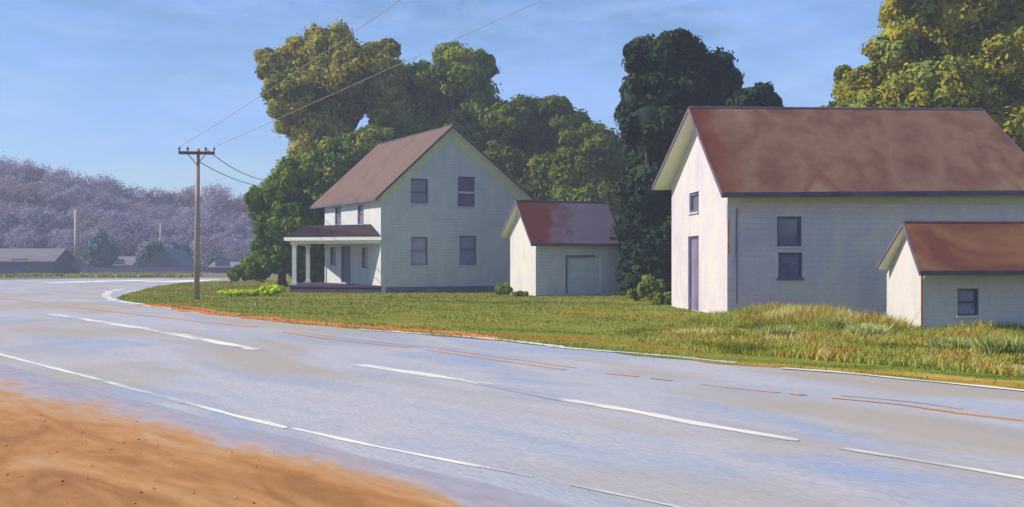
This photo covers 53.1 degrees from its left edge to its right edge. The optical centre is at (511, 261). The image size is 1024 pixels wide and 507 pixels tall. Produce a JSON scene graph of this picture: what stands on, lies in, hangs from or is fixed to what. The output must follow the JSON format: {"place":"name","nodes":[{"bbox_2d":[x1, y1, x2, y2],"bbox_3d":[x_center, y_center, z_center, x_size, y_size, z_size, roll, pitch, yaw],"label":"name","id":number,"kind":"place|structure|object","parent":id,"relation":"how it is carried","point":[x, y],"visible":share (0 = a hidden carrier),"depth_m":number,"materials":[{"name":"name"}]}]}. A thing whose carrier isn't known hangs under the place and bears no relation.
{"place":"outdoors","nodes":[
{"label":"outdoors","id":0,"kind":"place"},
{"bbox_2d":[0,272,63,276],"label":"grass","id":1,"kind":"structure","parent":0,"point":[35,274],"depth_m":122.72,"materials":[{"name":"green plant"}]},
{"bbox_2d":[0,248,73,273],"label":"long shed","id":2,"kind":"structure","parent":1,"relation":"on","point":[37,260],"depth_m":151.01,"materials":[{"name":"stone"}]},
{"bbox_2d":[11,259,27,273],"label":"door","id":3,"kind":"structure","parent":2,"relation":"in","point":[16,267],"depth_m":149.94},
{"bbox_2d":[61,273,104,276],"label":"grass","id":4,"kind":"structure","parent":0,"point":[78,275],"depth_m":122.75,"materials":[{"name":"green plant"}]},
{"bbox_2d":[47,280,147,282],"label":"pavement","id":5,"kind":"structure","parent":0,"point":[97,281],"depth_m":92.88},
{"bbox_2d":[81,267,143,273],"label":"boundary wall","id":6,"kind":"structure","parent":0,"point":[103,270],"depth_m":149.88,"materials":[{"name":"concrete"}]},
{"bbox_2d":[110,256,142,266],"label":"house","id":7,"kind":"structure","parent":0,"point":[126,261],"depth_m":173.00,"materials":[{"name":"stone"}]},
{"bbox_2d":[110,259,123,266],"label":"door","id":8,"kind":"structure","parent":7,"relation":"in","point":[121,261],"depth_m":171.90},
{"bbox_2d":[0,272,290,279],"bbox_3d":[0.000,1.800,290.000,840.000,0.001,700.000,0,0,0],"label":"ground","id":9,"kind":"structure","parent":0,"point":[215,275],"depth_m":118.13,"materials":[{"name":"green plant"}]},
{"bbox_2d":[74,209,79,273],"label":"distant pole","id":10,"kind":"object","parent":9,"relation":"on","point":[76,245],"visible":0.86,"depth_m":154.86,"materials":[{"name":"grey wood"}]},
{"bbox_2d":[81,228,118,266],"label":"tree","id":11,"kind":"object","parent":9,"relation":"on","point":[100,251],"visible":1,"depth_m":163.97,"materials":[{"name":"blue plant"}]},
{"bbox_2d":[136,252,137,266],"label":"distant pole","id":12,"kind":"object","parent":9,"relation":"on","point":[136,259],"visible":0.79,"depth_m":164.86,"materials":[{"name":"grey wood"}]},
{"bbox_2d":[140,241,165,263],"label":"tree","id":13,"kind":"object","parent":9,"relation":"on","point":[151,250],"visible":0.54,"depth_m":159.13,"materials":[{"name":"teal plant"}]},
{"bbox_2d":[159,223,161,241],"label":"distant pole","id":14,"kind":"object","parent":9,"relation":"on","point":[160,239],"visible":0.4,"depth_m":174.86,"materials":[{"name":"grey wood"}]},
{"bbox_2d":[140,249,202,266],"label":"house","id":15,"kind":"structure","parent":9,"relation":"on","point":[171,258],"depth_m":156.00,"materials":[{"name":"grey"}]},
{"bbox_2d":[157,259,172,266],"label":"door","id":16,"kind":"structure","parent":15,"relation":"in","point":[160,262],"depth_m":155.91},
{"bbox_2d":[167,241,192,257],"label":"tree","id":17,"kind":"object","parent":9,"relation":"on","point":[183,246],"visible":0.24,"depth_m":167.19,"materials":[{"name":"blue plant"}]},
{"bbox_2d":[208,253,222,264],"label":"tree","id":18,"kind":"object","parent":9,"relation":"on","point":[211,259],"visible":0.54,"depth_m":169.62,"materials":[{"name":"blue plant"}]},
{"bbox_2d":[90,272,203,276],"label":"grass","id":19,"kind":"structure","parent":0,"point":[162,274],"depth_m":121.61,"materials":[{"name":"green plant"}]},
{"bbox_2d":[143,267,193,273],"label":"boundary wall","id":20,"kind":"structure","parent":0,"point":[167,270],"depth_m":147.88,"materials":[{"name":"concrete"}]},
{"bbox_2d":[148,279,228,281],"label":"pavement","id":21,"kind":"structure","parent":0,"point":[186,280],"depth_m":92.88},
{"bbox_2d":[0,409,386,506],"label":"dirt shoulder","id":22,"kind":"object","parent":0,"point":[31,443],"visible":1,"depth_m":8.45},
{"bbox_2d":[2,403,475,506],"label":"gravel","id":23,"kind":"structure","parent":22,"relation":"on","point":[140,491],"depth_m":8.88,"materials":[{"name":"stone"}]},
{"bbox_2d":[208,259,239,272],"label":"house","id":24,"kind":"structure","parent":0,"point":[220,265],"depth_m":164.92,"materials":[{"name":"stone"}]},
{"bbox_2d":[215,259,229,272],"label":"door","id":25,"kind":"structure","parent":24,"relation":"in","point":[218,262],"depth_m":164.91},
{"bbox_2d":[0,364,574,506],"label":"dusty shoulder","id":26,"kind":"object","parent":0,"point":[60,402],"visible":1,"depth_m":9.89},
{"bbox_2d":[141,304,507,339],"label":"verge","id":27,"kind":"structure","parent":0,"point":[212,311],"depth_m":30.56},
{"bbox_2d":[0,0,885,204],"label":"sky","id":28,"kind":"structure","parent":0,"point":[115,87],"materials":[{"name":"blue"}]},
{"bbox_2d":[0,278,1023,506],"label":"road","id":29,"kind":"structure","parent":0,"point":[577,427],"depth_m":12.66,"materials":[{"name":"grey asphalt"}]},
{"bbox_2d":[500,200,620,295],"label":"garage","id":30,"kind":"structure","parent":0,"point":[561,248],"depth_m":54.72,"materials":[{"name":"paint"}]},
{"bbox_2d":[567,257,600,292],"bbox_3d":[3.768,0.685,54.603,2.090,1.936,0.098,0,0,-21],"label":"door","id":31,"kind":"structure","parent":30,"relation":"in","point":[583,273],"depth_m":54.63,"materials":[{"name":"white wood"}]},
{"bbox_2d":[117,277,1023,386],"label":"lawn","id":32,"kind":"structure","parent":0,"point":[680,352],"depth_m":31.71,"materials":[{"name":"plant"}]},
{"bbox_2d":[178,147,214,299],"bbox_3d":[-14.860,-1.799,48.329,1.730,7.200,0.385,0,0,-7],"label":"utility pole","id":33,"kind":"object","parent":32,"relation":"on","point":[197,152],"visible":0.97,"depth_m":48.29,"materials":[{"name":"brown wood"}]},
{"bbox_2d":[197,160,275,187],"bbox_3d":[-15.815,-5.233,63.144,0.040,1.300,29.779,0,0,-4],"label":"service wire","id":34,"kind":"object","parent":33,"relation":"attached to","point":[233,178],"visible":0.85,"depth_m":56.27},
{"bbox_2d":[207,150,280,180],"bbox_3d":[-15.498,-5.659,62.129,0.040,1.363,27.829,0,0,-4],"label":"service wire","id":35,"kind":"object","parent":33,"relation":"attached to","point":[239,171],"visible":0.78,"depth_m":56.27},
{"bbox_2d":[181,0,399,145],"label":"power line","id":36,"kind":"object","parent":33,"relation":"attached to","point":[299,69],"visible":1,"depth_m":26.01,"materials":[{"name":"metal"}]},
{"bbox_2d":[214,0,541,147],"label":"power line","id":37,"kind":"object","parent":33,"relation":"attached to","point":[385,70],"visible":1,"depth_m":31.22,"materials":[{"name":"metal"}]},
{"bbox_2d":[217,289,242,296],"bbox_3d":[-14.447,1.597,52.496,1.409,0.426,0.736,0,0,0],"label":"lime flowerbed","id":38,"kind":"object","parent":32,"relation":"on","point":[231,292],"visible":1,"depth_m":52.36,"materials":[{"name":"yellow plant"}]},
{"bbox_2d":[239,289,259,296],"bbox_3d":[-13.471,1.592,52.482,1.053,0.434,0.605,0,0,-15],"label":"lime flowerbed","id":39,"kind":"object","parent":32,"relation":"on","point":[253,292],"visible":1,"depth_m":52.36,"materials":[{"name":"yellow plant"}]},
{"bbox_2d":[259,283,285,295],"bbox_3d":[-12.525,1.453,53.414,1.452,0.721,0.968,0,0,0],"label":"lime bush","id":40,"kind":"object","parent":32,"relation":"on","point":[268,289],"visible":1,"depth_m":53.32,"materials":[{"name":"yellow plant"}]},
{"bbox_2d":[226,155,322,286],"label":"leafy tree","id":41,"kind":"object","parent":32,"relation":"on","point":[279,212],"visible":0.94,"depth_m":73.09,"materials":[{"name":"green plant"}]},
{"bbox_2d":[287,244,324,282],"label":"vine covered shrub","id":42,"kind":"object","parent":32,"relation":"on","point":[317,270],"visible":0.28,"depth_m":75.41,"materials":[{"name":"green plant"}]},
{"bbox_2d":[253,18,414,281],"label":"broad tree","id":43,"kind":"object","parent":32,"relation":"on","point":[377,99],"visible":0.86,"depth_m":81.95,"materials":[{"name":"green plant"}]},
{"bbox_2d":[269,124,402,225],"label":"broad tree","id":44,"kind":"object","parent":32,"relation":"on","point":[334,160],"visible":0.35,"depth_m":77.62,"materials":[{"name":"green plant"}]},
{"bbox_2d":[284,124,535,292],"bbox_3d":[-7.885,-3.190,65.322,14.727,9.999,13.122,0,0,-28],"label":"farmhouse","id":45,"kind":"object","parent":32,"relation":"on","point":[427,211],"visible":0.96,"depth_m":60.76,"materials":[{"name":"paint"}]},
{"bbox_2d":[329,247,335,265],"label":"window","id":46,"kind":"structure","parent":45,"relation":"in","point":[333,249],"depth_m":66.47,"materials":[{"name":"glass"}]},
{"bbox_2d":[336,207,340,224],"bbox_3d":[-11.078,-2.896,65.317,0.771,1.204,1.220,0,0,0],"label":"window","id":47,"kind":"structure","parent":45,"relation":"in","point":[338,209],"depth_m":65.57,"materials":[{"name":"glass"}]},
{"bbox_2d":[342,246,350,282],"bbox_3d":[-10.318,0.152,64.016,0.146,2.299,1.811,0,0,-28],"label":"door","id":48,"kind":"structure","parent":45,"relation":"in","point":[346,250],"depth_m":64.16,"materials":[{"name":"wood"}]},
{"bbox_2d":[357,205,363,224],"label":"window","id":49,"kind":"structure","parent":45,"relation":"in","point":[360,208],"depth_m":61.76,"materials":[{"name":"glass"}]},
{"bbox_2d":[360,248,367,268],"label":"window","id":50,"kind":"structure","parent":45,"relation":"in","point":[364,250],"depth_m":61.13,"materials":[{"name":"glass"}]},
{"bbox_2d":[410,179,428,204],"bbox_3d":[-5.406,-4.097,59.680,1.182,1.486,0.195,0,0,-28],"label":"window","id":51,"kind":"structure","parent":45,"relation":"in","point":[419,187],"depth_m":59.76,"materials":[{"name":"glass"}]},
{"bbox_2d":[410,237,428,265],"bbox_3d":[-5.406,-0.613,59.680,1.131,1.676,0.195,0,0,-28],"label":"window","id":52,"kind":"structure","parent":45,"relation":"in","point":[418,244],"depth_m":59.74,"materials":[{"name":"glass"}]},
{"bbox_2d":[457,177,475,207],"bbox_3d":[-2.737,-4.158,61.095,1.207,1.836,0.195,0,0,-28],"label":"window","id":53,"kind":"structure","parent":45,"relation":"in","point":[465,185],"depth_m":61.16,"materials":[{"name":"glass"}]},
{"bbox_2d":[459,236,477,265],"bbox_3d":[-2.641,-0.666,61.145,1.209,1.789,0.195,0,0,-28],"label":"window","id":54,"kind":"structure","parent":45,"relation":"in","point":[467,243],"depth_m":61.22,"materials":[{"name":"glass"}]},
{"bbox_2d":[391,40,504,149],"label":"broad tree","id":55,"kind":"object","parent":32,"relation":"on","point":[455,87],"visible":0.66,"depth_m":83.03,"materials":[{"name":"green plant"}]},
{"bbox_2d":[494,282,512,294],"bbox_3d":[-0.447,1.469,55.618,1.072,0.770,0.951,0,0,0],"label":"green bush","id":56,"kind":"object","parent":32,"relation":"on","point":[506,288],"visible":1,"depth_m":55.38,"materials":[{"name":"green plant"}]},
{"bbox_2d":[511,290,528,296],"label":"green bush","id":57,"kind":"object","parent":32,"relation":"on","point":[520,293],"visible":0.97,"depth_m":52.78,"materials":[{"name":"green plant"}]},
{"bbox_2d":[471,93,595,199],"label":"broad tree","id":58,"kind":"object","parent":32,"relation":"on","point":[527,129],"visible":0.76,"depth_m":79.90,"materials":[{"name":"green plant"}]},
{"bbox_2d":[543,120,628,270],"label":"broad tree","id":59,"kind":"object","parent":32,"relation":"on","point":[586,165],"visible":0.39,"depth_m":76.00,"materials":[{"name":"green plant"}]},
{"bbox_2d":[626,288,644,300],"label":"leafy shrub","id":60,"kind":"object","parent":32,"relation":"on","point":[633,294],"visible":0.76,"depth_m":46.71,"materials":[{"name":"green plant"}]},
{"bbox_2d":[637,274,666,301],"bbox_3d":[6.257,1.163,45.912,1.355,1.292,1.076,0,0,0],"label":"leafy shrub","id":61,"kind":"object","parent":32,"relation":"on","point":[650,286],"visible":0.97,"depth_m":45.65,"materials":[{"name":"green plant"}]},
{"bbox_2d":[651,292,671,304],"bbox_3d":[6.238,1.600,42.476,1.020,0.796,0.586,0,0,21],"label":"leafy shrub","id":62,"kind":"object","parent":32,"relation":"on","point":[661,299],"visible":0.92,"depth_m":42.33,"materials":[{"name":"green plant"}]},
{"bbox_2d":[609,27,744,295],"bbox_3d":[8.657,-4.930,54.112,7.186,14.587,6.533,0,0,0],"label":"dark tree","id":63,"kind":"object","parent":32,"relation":"on","point":[671,77],"visible":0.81,"depth_m":52.38,"materials":[{"name":"green plant"}]},
{"bbox_2d":[725,81,783,106],"bbox_3d":[11.844,-3.518,50.023,2.957,10.639,3.207,0,0,0],"label":"dark tree","id":64,"kind":"object","parent":32,"relation":"on","point":[760,94],"visible":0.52,"depth_m":49.37,"materials":[{"name":"green plant"}]},
{"bbox_2d":[753,324,801,337],"bbox_3d":[6.038,1.586,23.261,1.131,0.395,0.795,0,0,0],"label":"weed clump","id":65,"kind":"object","parent":32,"relation":"on","point":[782,329],"visible":0.5,"depth_m":23.17,"materials":[{"name":"plant"}]},
{"bbox_2d":[623,301,1023,376],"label":"weeds","id":66,"kind":"object","parent":32,"relation":"on","point":[904,342],"visible":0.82,"depth_m":22.43,"materials":[{"name":"green plant"}]},
{"bbox_2d":[819,101,836,106],"bbox_3d":[19.091,-3.517,55.938,5.559,10.642,3.607,0,0,0],"label":"golden tree","id":67,"kind":"object","parent":32,"relation":"on","point":[832,104],"depth_m":55.60,"materials":[{"name":"green plant"}]},
{"bbox_2d":[813,316,852,328],"bbox_3d":[7.988,1.553,25.273,1.013,0.462,0.811,0,0,0],"label":"weed clump","id":68,"kind":"object","parent":32,"relation":"on","point":[835,321],"visible":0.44,"depth_m":25.15,"materials":[{"name":"plant"}]},
{"bbox_2d":[844,322,893,335],"bbox_3d":[8.278,1.586,23.819,1.260,0.396,0.941,0,0,0],"label":"weed clump","id":69,"kind":"object","parent":32,"relation":"on","point":[874,329],"visible":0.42,"depth_m":23.61,"materials":[{"name":"plant"}]},
{"bbox_2d":[830,0,1023,151],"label":"golden tree","id":70,"kind":"object","parent":32,"relation":"on","point":[944,53],"visible":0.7,"depth_m":50.30,"materials":[{"name":"green plant"}]},
{"bbox_2d":[876,220,1023,328],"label":"shed","id":71,"kind":"structure","parent":32,"relation":"on","point":[943,272],"depth_m":25.85,"materials":[{"name":"paint"}]},
{"bbox_2d":[956,289,981,317],"bbox_3d":[11.470,1.040,25.780,0.669,0.734,0.195,0,0,-7],"label":"window","id":72,"kind":"structure","parent":71,"relation":"in","point":[967,298],"depth_m":25.84,"materials":[{"name":"glass"}]},
{"bbox_2d":[926,335,975,351],"bbox_3d":[8.653,1.597,19.935,1.171,0.374,0.743,0,0,0],"label":"weed clump","id":73,"kind":"object","parent":32,"relation":"on","point":[954,343],"visible":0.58,"depth_m":19.80,"materials":[{"name":"plant"}]},
{"bbox_2d":[967,332,1023,357],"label":"weed clump","id":74,"kind":"object","parent":32,"relation":"on","point":[1001,344],"visible":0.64,"depth_m":18.89,"materials":[{"name":"plant"}]},
{"bbox_2d":[652,106,1023,314],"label":"barn","id":75,"kind":"structure","parent":0,"point":[800,205],"depth_m":34.18,"materials":[{"name":"paint"}]},
{"bbox_2d":[687,192,698,214],"bbox_3d":[6.681,-2.146,37.416,0.195,0.787,1.413,0,0,-5],"label":"window","id":76,"kind":"structure","parent":75,"relation":"in","point":[694,196],"depth_m":37.62,"materials":[{"name":"glass"}]},
{"bbox_2d":[690,236,698,310],"bbox_3d":[6.723,0.415,37.509,0.146,2.721,1.491,0,0,-5],"label":"door","id":77,"kind":"structure","parent":75,"relation":"in","point":[694,240],"depth_m":37.74,"materials":[{"name":"white wood"}]},
{"bbox_2d":[776,217,803,247],"bbox_3d":[9.081,-0.969,33.578,0.937,1.034,0.195,0,0,-7],"label":"window","id":78,"kind":"structure","parent":75,"relation":"in","point":[788,228],"depth_m":33.64,"materials":[{"name":"glass"}]},
{"bbox_2d":[777,253,804,279],"bbox_3d":[9.116,0.145,33.582,0.924,0.899,0.195,0,0,-7],"label":"window","id":79,"kind":"structure","parent":75,"relation":"in","point":[789,264],"depth_m":33.64,"materials":[{"name":"grey glass"}]},
{"bbox_2d":[691,359,1023,388],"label":"verge","id":80,"kind":"structure","parent":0,"point":[970,380],"depth_m":16.18,"materials":[{"name":"green plant"}]},
{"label":"hill","id":81,"kind":"structure","parent":0,"visible":0},
{"bbox_2d":[0,151,256,271],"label":"wood","id":82,"kind":"object","parent":81,"relation":"on","point":[38,205],"visible":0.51,"depth_m":193.66,"materials":[{"name":"plant"}]}
]}

